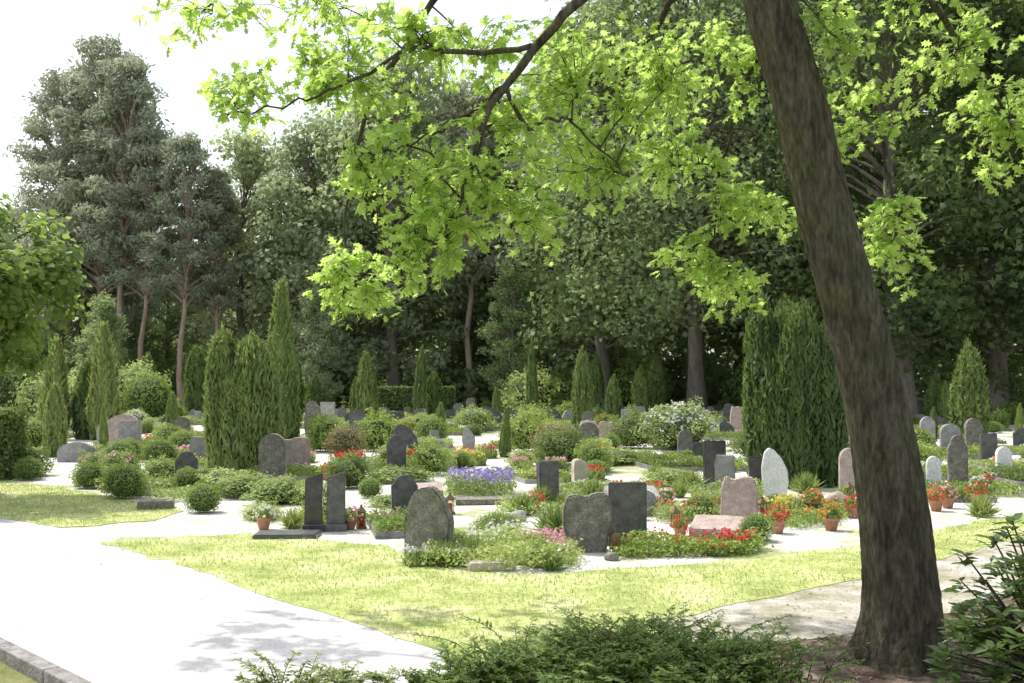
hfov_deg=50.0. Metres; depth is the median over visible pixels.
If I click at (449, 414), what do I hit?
gravestone
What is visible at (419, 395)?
thuja
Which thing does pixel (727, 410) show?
gravestone
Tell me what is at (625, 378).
shrub
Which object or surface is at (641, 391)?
thuja
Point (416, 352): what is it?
deciduous tree
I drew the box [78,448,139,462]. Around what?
grave bed
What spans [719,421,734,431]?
gravestone
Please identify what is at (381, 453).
light shrub
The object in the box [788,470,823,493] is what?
ornamental grass
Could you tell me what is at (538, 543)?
ornamental grass
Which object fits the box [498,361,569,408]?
shrub
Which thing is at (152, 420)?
light shrub
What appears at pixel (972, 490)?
flower pot
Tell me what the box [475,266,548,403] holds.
deciduous tree
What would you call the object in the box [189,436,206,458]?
gravestone
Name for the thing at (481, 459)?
flower clump
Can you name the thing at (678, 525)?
flower pot
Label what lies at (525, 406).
box ball
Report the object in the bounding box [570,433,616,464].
shrub
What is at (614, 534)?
grave lantern
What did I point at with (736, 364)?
deciduous tree
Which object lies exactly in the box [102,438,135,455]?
box ball
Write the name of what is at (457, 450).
flower clump
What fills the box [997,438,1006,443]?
grave bed
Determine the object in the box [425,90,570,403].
deciduous tree
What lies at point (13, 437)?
clipped hedge
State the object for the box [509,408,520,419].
gravestone
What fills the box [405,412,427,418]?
grave bed
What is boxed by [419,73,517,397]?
pine tree
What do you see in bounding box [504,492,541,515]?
ornamental grass
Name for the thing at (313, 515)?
gravestone
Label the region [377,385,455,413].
clipped hedge
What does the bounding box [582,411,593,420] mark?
gravestone
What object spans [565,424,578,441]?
dark shrub
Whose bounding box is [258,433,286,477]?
gravestone
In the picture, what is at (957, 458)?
gravestone
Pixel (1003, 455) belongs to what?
gravestone
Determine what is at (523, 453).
light shrub
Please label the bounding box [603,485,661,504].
grave slab
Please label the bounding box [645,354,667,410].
thuja
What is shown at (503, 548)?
groundcover planting
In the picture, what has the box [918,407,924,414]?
shrub
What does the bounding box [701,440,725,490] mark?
gravestone
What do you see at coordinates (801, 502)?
flower clump
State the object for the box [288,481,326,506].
groundcover shrub
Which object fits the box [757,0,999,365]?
deciduous tree
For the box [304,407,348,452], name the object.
shrub
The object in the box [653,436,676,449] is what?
grave bed
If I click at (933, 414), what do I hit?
thuja
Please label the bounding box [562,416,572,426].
grave bed
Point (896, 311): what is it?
deciduous tree
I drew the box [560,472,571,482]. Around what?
ornamental grass
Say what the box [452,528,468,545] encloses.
box ball
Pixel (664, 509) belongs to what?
groundcover planting
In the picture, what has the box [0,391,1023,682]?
ground
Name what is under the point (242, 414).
columnar conifer
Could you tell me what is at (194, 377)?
thuja
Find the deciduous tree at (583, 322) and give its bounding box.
[486,0,687,398]
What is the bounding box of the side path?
[650,538,1023,641]
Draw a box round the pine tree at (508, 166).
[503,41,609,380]
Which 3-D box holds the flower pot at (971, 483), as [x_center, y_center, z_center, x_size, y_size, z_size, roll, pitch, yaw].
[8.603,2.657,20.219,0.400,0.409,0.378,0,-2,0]
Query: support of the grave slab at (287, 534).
on the cemetery gravel
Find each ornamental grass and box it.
[273,508,303,529]
[416,537,450,564]
[430,538,465,563]
[458,531,492,557]
[463,457,478,467]
[470,508,518,532]
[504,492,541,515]
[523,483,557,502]
[524,538,554,566]
[526,501,563,533]
[532,448,542,461]
[535,548,570,571]
[551,492,569,504]
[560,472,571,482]
[574,477,607,495]
[589,468,596,480]
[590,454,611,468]
[642,463,664,477]
[668,481,689,497]
[675,469,709,488]
[765,493,779,505]
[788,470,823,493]
[832,483,855,497]
[952,484,969,500]
[963,494,1007,518]
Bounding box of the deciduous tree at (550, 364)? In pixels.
[473,79,623,374]
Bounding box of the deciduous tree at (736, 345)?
[656,1,884,371]
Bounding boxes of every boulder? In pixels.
[510,510,526,521]
[604,552,618,560]
[794,494,807,502]
[826,491,848,502]
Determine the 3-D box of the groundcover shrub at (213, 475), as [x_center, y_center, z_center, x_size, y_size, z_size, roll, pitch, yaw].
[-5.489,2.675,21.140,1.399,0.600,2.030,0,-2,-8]
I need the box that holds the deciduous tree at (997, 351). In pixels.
[839,0,1023,420]
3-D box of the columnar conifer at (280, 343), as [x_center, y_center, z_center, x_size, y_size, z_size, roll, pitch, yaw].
[-7.053,0.694,33.520,1.472,5.402,1.511,0,-2,0]
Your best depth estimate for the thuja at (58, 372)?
38.83 m
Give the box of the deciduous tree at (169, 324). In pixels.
[136,225,211,384]
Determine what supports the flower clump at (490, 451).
on the ground at (8, 675)
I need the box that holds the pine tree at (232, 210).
[172,163,261,334]
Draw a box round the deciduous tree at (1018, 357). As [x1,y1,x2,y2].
[937,0,1023,369]
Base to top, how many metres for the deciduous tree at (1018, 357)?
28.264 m
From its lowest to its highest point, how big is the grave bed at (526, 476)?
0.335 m
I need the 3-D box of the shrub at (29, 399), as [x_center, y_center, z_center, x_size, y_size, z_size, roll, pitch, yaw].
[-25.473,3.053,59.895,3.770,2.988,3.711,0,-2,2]
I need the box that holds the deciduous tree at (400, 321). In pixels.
[300,37,493,385]
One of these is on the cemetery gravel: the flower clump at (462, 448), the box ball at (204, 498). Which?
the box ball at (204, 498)
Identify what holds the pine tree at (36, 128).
on the ground at (8, 675)
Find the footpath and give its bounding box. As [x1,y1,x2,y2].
[0,518,451,682]
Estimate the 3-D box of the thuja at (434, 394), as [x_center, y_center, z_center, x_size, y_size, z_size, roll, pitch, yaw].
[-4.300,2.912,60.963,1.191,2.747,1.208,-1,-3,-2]
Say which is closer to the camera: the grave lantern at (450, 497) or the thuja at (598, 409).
the grave lantern at (450, 497)
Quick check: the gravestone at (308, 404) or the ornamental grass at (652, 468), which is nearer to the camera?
the ornamental grass at (652, 468)
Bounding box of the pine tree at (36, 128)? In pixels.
[0,65,120,353]
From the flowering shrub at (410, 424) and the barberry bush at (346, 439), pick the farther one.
the flowering shrub at (410, 424)
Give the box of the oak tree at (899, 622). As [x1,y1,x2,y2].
[131,0,1023,676]
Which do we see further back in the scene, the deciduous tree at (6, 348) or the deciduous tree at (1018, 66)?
the deciduous tree at (6, 348)
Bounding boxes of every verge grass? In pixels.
[0,662,24,682]
[638,543,1018,642]
[777,600,1018,646]
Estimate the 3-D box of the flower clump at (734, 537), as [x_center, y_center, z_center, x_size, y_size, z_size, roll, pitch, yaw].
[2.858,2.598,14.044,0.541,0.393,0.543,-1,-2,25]
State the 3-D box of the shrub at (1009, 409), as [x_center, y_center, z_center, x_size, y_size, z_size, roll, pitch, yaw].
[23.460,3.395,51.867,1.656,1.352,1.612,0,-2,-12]
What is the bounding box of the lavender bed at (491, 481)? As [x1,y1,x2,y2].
[442,466,519,496]
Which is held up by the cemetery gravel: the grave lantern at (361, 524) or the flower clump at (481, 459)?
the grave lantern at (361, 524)
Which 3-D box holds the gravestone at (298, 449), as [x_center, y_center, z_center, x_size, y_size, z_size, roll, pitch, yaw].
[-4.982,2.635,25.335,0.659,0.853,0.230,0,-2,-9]
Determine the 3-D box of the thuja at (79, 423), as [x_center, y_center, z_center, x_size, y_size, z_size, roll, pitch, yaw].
[-15.141,2.035,39.433,1.386,3.091,1.367,1,0,43]
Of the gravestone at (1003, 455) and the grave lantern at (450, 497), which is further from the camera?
the gravestone at (1003, 455)
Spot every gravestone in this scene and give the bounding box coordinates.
[57,442,95,461]
[93,420,108,443]
[109,414,137,444]
[118,420,141,442]
[174,417,189,431]
[175,451,197,475]
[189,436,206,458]
[194,411,201,421]
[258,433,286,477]
[285,437,309,465]
[302,474,324,531]
[304,414,316,435]
[305,401,317,414]
[307,405,320,416]
[320,402,334,420]
[324,472,346,531]
[338,407,345,418]
[345,413,349,421]
[349,409,365,431]
[378,407,388,414]
[386,435,405,466]
[390,411,404,419]
[391,474,417,513]
[393,424,417,454]
[404,407,410,413]
[404,486,453,558]
[413,408,423,414]
[429,430,439,439]
[434,440,446,453]
[445,409,455,419]
[453,403,463,413]
[461,428,476,449]
[466,398,474,408]
[482,406,490,413]
[489,409,502,424]
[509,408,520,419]
[536,460,558,500]
[548,408,561,420]
[562,410,572,417]
[562,492,612,552]
[571,459,588,483]
[579,422,597,444]
[580,420,596,425]
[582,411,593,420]
[598,421,614,437]
[607,482,646,546]
[621,409,631,420]
[633,406,645,416]
[647,490,656,515]
[677,430,692,450]
[691,440,714,457]
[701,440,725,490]
[707,406,713,414]
[714,454,734,490]
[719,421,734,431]
[721,476,757,516]
[723,403,734,421]
[730,406,742,430]
[748,456,763,492]
[761,448,788,499]
[838,448,855,491]
[915,414,923,419]
[917,400,921,409]
[919,416,935,444]
[926,456,941,483]
[937,416,947,425]
[939,424,960,447]
[945,435,967,484]
[964,418,982,447]
[979,433,996,460]
[994,447,1011,473]
[1013,428,1023,445]
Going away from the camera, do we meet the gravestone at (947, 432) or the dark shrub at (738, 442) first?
the dark shrub at (738, 442)
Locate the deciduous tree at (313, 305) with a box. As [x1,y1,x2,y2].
[291,285,348,401]
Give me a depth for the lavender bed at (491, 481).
20.11 m
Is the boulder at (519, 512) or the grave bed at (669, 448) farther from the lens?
the grave bed at (669, 448)
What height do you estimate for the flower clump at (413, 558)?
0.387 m
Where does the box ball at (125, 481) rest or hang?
on the cemetery gravel
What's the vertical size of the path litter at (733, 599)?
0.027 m
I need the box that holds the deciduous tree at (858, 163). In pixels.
[749,23,926,322]
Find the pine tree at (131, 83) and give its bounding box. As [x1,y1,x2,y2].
[53,53,181,364]
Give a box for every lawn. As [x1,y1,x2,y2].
[0,480,183,526]
[100,513,1023,669]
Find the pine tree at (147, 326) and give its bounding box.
[60,120,164,340]
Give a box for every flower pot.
[251,503,276,529]
[321,462,334,480]
[345,505,361,529]
[529,491,545,512]
[658,487,675,503]
[669,515,689,536]
[764,504,790,533]
[801,488,823,508]
[817,502,844,530]
[843,494,857,517]
[927,486,948,510]
[940,484,959,507]
[965,481,988,500]
[969,475,989,490]
[979,474,994,485]
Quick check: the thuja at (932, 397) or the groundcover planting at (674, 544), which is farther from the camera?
the thuja at (932, 397)
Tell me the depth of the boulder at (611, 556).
13.17 m
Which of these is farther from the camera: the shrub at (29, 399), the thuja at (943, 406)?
the shrub at (29, 399)
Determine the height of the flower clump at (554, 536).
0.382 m
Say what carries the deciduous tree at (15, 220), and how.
on the ground at (8, 675)
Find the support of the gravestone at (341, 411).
on the cemetery gravel
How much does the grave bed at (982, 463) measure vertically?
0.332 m
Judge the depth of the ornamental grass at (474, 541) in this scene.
12.99 m
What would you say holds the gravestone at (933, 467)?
on the cemetery gravel
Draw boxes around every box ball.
[12,455,45,479]
[22,417,43,447]
[70,461,106,488]
[98,463,121,487]
[99,461,148,497]
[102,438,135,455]
[120,437,143,458]
[138,436,177,464]
[142,419,154,433]
[150,422,182,442]
[166,429,197,449]
[172,465,201,487]
[181,482,221,512]
[194,466,211,477]
[357,476,384,496]
[413,414,450,440]
[452,449,471,467]
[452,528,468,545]
[514,404,531,412]
[587,459,609,473]
[601,432,621,447]
[680,449,694,460]
[684,492,720,518]
[738,512,774,541]
[914,426,937,447]
[988,421,1004,432]
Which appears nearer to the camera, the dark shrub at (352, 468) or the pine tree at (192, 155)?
the dark shrub at (352, 468)
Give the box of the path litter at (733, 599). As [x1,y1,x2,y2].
[0,528,1018,665]
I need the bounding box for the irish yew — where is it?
[739,288,849,488]
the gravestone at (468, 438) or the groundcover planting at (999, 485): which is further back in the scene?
the gravestone at (468, 438)
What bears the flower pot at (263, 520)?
on the cemetery gravel
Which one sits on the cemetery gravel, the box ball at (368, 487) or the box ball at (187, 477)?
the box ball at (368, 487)
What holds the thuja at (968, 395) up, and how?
on the cemetery gravel
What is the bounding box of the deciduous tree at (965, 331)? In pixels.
[864,28,1021,382]
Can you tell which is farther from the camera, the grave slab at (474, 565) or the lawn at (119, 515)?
the lawn at (119, 515)
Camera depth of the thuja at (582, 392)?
46.22 m
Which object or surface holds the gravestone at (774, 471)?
on the cemetery gravel
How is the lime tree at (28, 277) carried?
on the lawn at (119, 515)
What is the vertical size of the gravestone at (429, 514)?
0.907 m
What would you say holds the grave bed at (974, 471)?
on the cemetery gravel
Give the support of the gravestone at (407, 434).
on the cemetery gravel
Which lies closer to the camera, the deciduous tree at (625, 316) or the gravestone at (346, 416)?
the gravestone at (346, 416)
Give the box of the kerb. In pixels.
[0,637,91,682]
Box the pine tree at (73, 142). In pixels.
[16,32,175,333]
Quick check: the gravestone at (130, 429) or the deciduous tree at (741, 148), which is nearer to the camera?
the gravestone at (130, 429)
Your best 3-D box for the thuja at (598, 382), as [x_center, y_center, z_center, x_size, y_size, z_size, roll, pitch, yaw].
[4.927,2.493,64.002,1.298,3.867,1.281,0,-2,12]
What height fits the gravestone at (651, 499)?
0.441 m
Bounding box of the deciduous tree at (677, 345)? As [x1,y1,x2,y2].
[554,38,721,364]
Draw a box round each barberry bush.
[321,424,369,457]
[528,422,580,453]
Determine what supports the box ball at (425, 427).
on the cemetery gravel
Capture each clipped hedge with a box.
[0,405,31,479]
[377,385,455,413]
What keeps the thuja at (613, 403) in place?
on the cemetery gravel
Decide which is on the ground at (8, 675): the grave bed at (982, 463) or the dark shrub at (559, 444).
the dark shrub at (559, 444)
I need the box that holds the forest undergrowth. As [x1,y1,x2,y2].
[25,329,1023,408]
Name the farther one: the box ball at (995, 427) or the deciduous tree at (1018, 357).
the deciduous tree at (1018, 357)
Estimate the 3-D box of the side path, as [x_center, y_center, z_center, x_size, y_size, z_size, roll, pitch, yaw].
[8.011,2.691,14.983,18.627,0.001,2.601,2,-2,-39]
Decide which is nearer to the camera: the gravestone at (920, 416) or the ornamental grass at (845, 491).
the ornamental grass at (845, 491)
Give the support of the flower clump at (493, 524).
on the ground at (8, 675)
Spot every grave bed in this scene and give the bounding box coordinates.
[26,442,102,454]
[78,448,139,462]
[136,476,206,495]
[144,417,160,422]
[145,456,209,468]
[182,415,204,425]
[192,430,203,436]
[196,476,305,497]
[242,462,336,480]
[327,457,384,469]
[361,505,455,538]
[370,460,426,483]
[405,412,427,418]
[406,447,458,471]
[417,435,452,448]
[446,427,479,435]
[482,422,500,430]
[486,440,517,448]
[508,464,571,483]
[548,418,571,428]
[559,478,610,494]
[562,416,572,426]
[578,437,612,445]
[635,450,702,471]
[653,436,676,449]
[660,450,678,457]
[672,454,747,471]
[689,477,764,510]
[702,429,742,439]
[726,439,739,448]
[922,462,993,480]
[925,479,996,502]
[934,445,979,459]
[967,442,1021,454]
[968,457,1023,470]
[988,463,1023,485]
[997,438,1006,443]
[1002,443,1023,451]
[1018,485,1023,497]
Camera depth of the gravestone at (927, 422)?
33.37 m
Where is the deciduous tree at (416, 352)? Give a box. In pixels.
[327,115,451,380]
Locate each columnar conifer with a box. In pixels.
[201,321,282,473]
[265,276,302,438]
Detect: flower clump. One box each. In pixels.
[142,434,154,444]
[173,445,188,456]
[310,451,321,462]
[331,449,365,461]
[397,543,436,568]
[436,546,466,567]
[451,448,475,458]
[452,446,471,453]
[465,528,496,541]
[468,450,488,465]
[475,443,499,458]
[485,518,518,538]
[504,455,532,469]
[517,527,543,543]
[536,526,566,539]
[540,538,577,556]
[541,532,578,549]
[545,456,570,466]
[588,464,608,480]
[589,464,600,477]
[640,480,664,492]
[702,541,727,556]
[720,529,751,545]
[722,533,748,554]
[759,496,796,512]
[772,493,805,507]
[985,456,1013,467]
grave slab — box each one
[137,498,174,509]
[252,530,321,538]
[416,482,442,492]
[456,496,516,504]
[465,557,514,571]
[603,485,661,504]
[689,514,747,537]
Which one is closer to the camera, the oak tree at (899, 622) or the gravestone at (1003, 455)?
the oak tree at (899, 622)
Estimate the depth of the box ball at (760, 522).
14.71 m
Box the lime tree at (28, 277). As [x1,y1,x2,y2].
[0,192,91,376]
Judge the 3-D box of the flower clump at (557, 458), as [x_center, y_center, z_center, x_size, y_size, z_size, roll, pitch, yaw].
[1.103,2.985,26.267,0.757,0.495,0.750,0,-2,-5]
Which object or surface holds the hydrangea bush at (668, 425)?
on the ground at (8, 675)
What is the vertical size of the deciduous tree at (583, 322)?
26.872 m
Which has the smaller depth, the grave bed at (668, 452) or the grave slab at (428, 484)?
the grave slab at (428, 484)
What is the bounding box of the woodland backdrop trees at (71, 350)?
[21,130,1022,399]
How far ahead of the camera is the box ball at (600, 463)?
24.85 m
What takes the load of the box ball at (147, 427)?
on the cemetery gravel
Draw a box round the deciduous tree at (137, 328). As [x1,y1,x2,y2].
[74,250,161,362]
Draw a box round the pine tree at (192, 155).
[136,129,236,407]
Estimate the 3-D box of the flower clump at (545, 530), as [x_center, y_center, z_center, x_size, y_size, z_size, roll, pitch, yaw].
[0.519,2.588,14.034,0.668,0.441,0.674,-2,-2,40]
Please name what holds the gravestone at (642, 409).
on the cemetery gravel
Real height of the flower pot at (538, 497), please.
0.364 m
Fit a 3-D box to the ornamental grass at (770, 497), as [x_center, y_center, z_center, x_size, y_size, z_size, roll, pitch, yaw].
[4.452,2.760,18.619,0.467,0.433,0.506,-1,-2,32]
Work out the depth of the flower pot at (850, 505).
17.16 m
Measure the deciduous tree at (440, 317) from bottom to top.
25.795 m
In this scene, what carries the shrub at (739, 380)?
on the ground at (8, 675)
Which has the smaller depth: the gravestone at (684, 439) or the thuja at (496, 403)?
the gravestone at (684, 439)
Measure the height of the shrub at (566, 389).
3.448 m
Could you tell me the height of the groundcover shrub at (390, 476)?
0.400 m
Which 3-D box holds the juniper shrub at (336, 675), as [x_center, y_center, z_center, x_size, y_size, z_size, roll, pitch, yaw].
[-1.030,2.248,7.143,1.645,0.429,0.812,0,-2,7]
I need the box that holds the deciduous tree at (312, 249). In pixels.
[270,174,369,360]
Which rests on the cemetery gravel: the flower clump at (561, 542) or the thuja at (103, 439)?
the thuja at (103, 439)
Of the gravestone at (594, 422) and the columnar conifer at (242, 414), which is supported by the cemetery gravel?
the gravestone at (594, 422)
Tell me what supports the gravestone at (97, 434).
on the cemetery gravel
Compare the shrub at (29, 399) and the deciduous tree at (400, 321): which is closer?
the shrub at (29, 399)
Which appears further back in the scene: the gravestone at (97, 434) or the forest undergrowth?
the forest undergrowth
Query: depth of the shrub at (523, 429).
32.58 m
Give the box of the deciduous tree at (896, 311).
[745,0,1023,415]
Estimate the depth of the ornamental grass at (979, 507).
17.28 m
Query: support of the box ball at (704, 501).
on the cemetery gravel
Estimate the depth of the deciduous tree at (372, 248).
79.66 m
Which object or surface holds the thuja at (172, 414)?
on the ground at (8, 675)
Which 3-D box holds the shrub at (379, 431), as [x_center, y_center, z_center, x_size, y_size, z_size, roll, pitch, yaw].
[-4.026,2.671,32.939,1.685,1.598,1.682,-2,-3,41]
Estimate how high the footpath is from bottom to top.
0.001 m
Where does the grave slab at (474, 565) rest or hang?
on the cemetery gravel
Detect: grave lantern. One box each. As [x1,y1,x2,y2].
[356,504,366,528]
[445,492,454,513]
[608,529,620,554]
[670,506,680,527]
[758,496,767,517]
[844,481,854,497]
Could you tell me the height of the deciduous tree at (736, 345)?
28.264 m
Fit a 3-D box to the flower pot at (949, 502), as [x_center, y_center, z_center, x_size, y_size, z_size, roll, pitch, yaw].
[7.350,2.602,18.516,0.392,0.407,0.384,0,-2,0]
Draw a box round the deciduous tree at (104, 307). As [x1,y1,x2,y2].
[71,289,133,374]
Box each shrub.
[0,353,43,410]
[5,370,43,417]
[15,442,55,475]
[67,366,78,402]
[74,452,106,467]
[95,448,143,469]
[117,355,179,413]
[119,370,173,417]
[125,407,149,420]
[138,453,174,479]
[142,416,157,423]
[178,404,187,416]
[189,466,252,489]
[198,471,289,498]
[232,649,475,682]
[235,501,285,521]
[239,473,304,506]
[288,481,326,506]
[301,374,307,404]
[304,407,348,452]
[324,450,375,489]
[353,404,402,451]
[362,491,390,507]
[366,465,442,484]
[367,441,412,465]
[397,418,415,431]
[399,416,416,422]
[405,602,869,682]
[406,434,453,475]
[450,403,498,431]
[460,423,483,435]
[465,511,529,529]
[480,400,491,407]
[496,404,549,451]
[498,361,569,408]
[504,448,538,464]
[512,401,556,422]
[530,421,592,461]
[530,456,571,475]
[537,417,564,430]
[540,366,572,406]
[556,401,572,415]
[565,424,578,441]
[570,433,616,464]
[573,446,646,466]
[594,412,614,426]
[601,411,652,448]
[607,415,622,423]
[611,352,672,408]
[624,402,639,419]
[633,466,702,487]
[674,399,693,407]
[715,359,743,407]
[720,395,739,409]
[727,426,745,456]
[911,414,920,420]
[917,439,938,465]
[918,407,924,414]
[918,439,946,463]
[953,353,1023,412]
[989,399,1023,424]
[989,407,1011,428]
[1016,447,1023,459]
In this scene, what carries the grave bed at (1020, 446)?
on the cemetery gravel
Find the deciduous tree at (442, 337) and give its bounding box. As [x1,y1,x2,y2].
[433,278,533,401]
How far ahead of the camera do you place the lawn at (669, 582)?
11.69 m
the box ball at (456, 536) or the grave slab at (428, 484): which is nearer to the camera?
the box ball at (456, 536)
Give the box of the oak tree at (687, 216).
[507,0,869,410]
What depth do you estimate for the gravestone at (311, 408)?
49.12 m
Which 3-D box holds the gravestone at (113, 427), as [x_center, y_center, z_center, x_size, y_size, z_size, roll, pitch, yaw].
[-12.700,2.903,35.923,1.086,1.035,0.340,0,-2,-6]
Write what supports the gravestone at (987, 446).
on the cemetery gravel
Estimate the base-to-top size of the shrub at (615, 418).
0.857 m
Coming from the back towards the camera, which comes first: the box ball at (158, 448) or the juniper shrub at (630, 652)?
the box ball at (158, 448)
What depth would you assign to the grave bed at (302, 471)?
23.99 m
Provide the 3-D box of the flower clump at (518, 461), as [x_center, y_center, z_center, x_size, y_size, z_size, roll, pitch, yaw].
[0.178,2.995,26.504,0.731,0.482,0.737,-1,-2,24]
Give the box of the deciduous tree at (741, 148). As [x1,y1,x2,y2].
[562,1,802,399]
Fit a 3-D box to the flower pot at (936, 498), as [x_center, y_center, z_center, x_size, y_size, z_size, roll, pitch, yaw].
[6.995,2.590,18.123,0.387,0.405,0.384,0,-2,0]
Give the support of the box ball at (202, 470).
on the grave bed at (155, 477)
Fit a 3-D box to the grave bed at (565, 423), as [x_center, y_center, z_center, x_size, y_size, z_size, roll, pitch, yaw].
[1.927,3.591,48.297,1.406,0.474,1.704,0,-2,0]
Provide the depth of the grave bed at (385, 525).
15.47 m
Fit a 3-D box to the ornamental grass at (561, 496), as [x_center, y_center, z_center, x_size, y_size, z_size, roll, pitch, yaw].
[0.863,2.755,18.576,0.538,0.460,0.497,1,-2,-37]
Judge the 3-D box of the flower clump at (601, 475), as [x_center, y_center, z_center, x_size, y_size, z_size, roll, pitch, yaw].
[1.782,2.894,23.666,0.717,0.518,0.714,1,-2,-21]
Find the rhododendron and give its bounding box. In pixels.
[923,512,1023,682]
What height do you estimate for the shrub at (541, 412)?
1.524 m
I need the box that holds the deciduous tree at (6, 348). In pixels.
[0,336,15,361]
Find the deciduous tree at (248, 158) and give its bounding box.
[168,124,307,368]
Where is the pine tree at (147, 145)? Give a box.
[95,121,199,369]
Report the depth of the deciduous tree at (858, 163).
87.13 m
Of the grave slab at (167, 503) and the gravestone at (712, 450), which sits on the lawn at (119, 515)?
the grave slab at (167, 503)
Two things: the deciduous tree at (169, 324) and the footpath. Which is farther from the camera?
the deciduous tree at (169, 324)
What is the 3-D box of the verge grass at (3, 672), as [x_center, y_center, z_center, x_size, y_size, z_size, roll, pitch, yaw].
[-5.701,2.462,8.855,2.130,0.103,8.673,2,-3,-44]
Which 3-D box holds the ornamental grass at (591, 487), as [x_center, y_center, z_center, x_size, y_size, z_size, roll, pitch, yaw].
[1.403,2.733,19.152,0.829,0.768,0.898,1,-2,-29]
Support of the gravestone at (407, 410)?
on the cemetery gravel
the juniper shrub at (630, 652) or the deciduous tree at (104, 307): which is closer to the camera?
the juniper shrub at (630, 652)
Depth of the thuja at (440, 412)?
37.82 m
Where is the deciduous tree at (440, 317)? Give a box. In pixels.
[360,71,548,402]
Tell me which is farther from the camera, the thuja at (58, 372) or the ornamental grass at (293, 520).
the thuja at (58, 372)
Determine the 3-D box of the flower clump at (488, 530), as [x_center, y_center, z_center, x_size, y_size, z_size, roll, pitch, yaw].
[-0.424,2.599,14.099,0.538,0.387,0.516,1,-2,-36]
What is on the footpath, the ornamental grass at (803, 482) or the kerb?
the kerb
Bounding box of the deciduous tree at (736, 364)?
[634,80,836,375]
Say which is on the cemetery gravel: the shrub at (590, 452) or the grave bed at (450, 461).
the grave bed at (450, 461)
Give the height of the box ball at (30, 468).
0.535 m
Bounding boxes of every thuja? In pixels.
[34,335,72,435]
[39,381,68,456]
[70,357,92,439]
[84,320,121,440]
[98,403,108,448]
[111,340,119,390]
[140,352,156,375]
[165,392,178,425]
[182,343,205,415]
[296,353,305,415]
[306,371,322,406]
[348,377,357,412]
[355,350,378,416]
[370,402,378,421]
[412,343,427,414]
[426,371,443,414]
[435,401,446,441]
[492,388,500,411]
[498,407,511,457]
[526,339,538,409]
[570,345,594,427]
[590,352,604,410]
[595,404,600,419]
[604,373,622,418]
[630,364,654,411]
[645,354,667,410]
[923,372,941,416]
[930,406,937,440]
[938,380,951,422]
[947,338,990,438]
[1014,403,1023,431]
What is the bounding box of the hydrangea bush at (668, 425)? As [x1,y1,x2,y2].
[628,395,724,450]
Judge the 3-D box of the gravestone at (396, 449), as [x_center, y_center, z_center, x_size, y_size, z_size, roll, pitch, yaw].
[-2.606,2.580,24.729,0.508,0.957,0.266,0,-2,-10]
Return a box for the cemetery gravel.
[5,409,1023,574]
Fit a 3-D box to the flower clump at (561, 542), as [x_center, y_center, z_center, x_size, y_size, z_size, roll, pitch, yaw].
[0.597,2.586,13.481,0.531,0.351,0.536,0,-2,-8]
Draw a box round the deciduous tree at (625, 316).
[540,35,721,367]
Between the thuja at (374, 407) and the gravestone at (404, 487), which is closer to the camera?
the gravestone at (404, 487)
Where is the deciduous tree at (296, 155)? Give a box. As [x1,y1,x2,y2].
[230,103,363,389]
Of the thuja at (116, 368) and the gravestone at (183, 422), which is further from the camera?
the thuja at (116, 368)
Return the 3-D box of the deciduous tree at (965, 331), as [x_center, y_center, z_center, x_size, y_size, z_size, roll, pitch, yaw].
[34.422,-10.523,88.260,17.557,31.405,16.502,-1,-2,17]
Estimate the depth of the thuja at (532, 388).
59.73 m
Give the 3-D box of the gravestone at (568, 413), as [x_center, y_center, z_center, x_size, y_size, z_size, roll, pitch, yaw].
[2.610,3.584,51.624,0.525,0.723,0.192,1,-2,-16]
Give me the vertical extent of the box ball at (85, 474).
0.552 m
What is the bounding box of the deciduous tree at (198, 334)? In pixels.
[173,214,268,346]
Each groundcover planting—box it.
[67,471,211,500]
[294,506,372,522]
[420,521,589,569]
[494,488,675,515]
[606,526,776,558]
[647,493,720,521]
[764,492,854,527]
[926,473,1023,503]
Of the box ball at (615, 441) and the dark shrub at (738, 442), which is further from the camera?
the box ball at (615, 441)
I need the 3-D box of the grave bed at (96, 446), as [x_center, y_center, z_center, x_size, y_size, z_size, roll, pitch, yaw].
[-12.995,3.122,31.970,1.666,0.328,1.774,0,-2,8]
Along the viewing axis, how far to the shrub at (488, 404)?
71.82 m
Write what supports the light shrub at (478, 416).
on the ground at (8, 675)
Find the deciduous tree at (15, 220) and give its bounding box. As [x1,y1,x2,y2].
[0,201,73,368]
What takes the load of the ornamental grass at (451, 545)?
on the ground at (8, 675)
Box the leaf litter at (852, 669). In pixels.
[772,597,1018,682]
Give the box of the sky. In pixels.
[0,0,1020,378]
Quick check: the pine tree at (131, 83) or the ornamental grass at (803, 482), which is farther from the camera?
the pine tree at (131, 83)
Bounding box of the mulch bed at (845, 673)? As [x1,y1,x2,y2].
[706,595,1023,682]
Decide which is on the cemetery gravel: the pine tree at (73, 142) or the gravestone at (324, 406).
the gravestone at (324, 406)
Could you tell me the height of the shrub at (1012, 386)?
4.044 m
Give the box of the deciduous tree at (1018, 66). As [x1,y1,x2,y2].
[965,0,1023,343]
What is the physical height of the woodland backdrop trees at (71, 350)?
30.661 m
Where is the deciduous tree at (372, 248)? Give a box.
[273,86,435,385]
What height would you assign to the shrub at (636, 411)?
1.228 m
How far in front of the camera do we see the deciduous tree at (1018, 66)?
50.49 m
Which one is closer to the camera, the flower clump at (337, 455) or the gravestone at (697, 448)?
the flower clump at (337, 455)
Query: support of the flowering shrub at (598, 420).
on the ground at (8, 675)

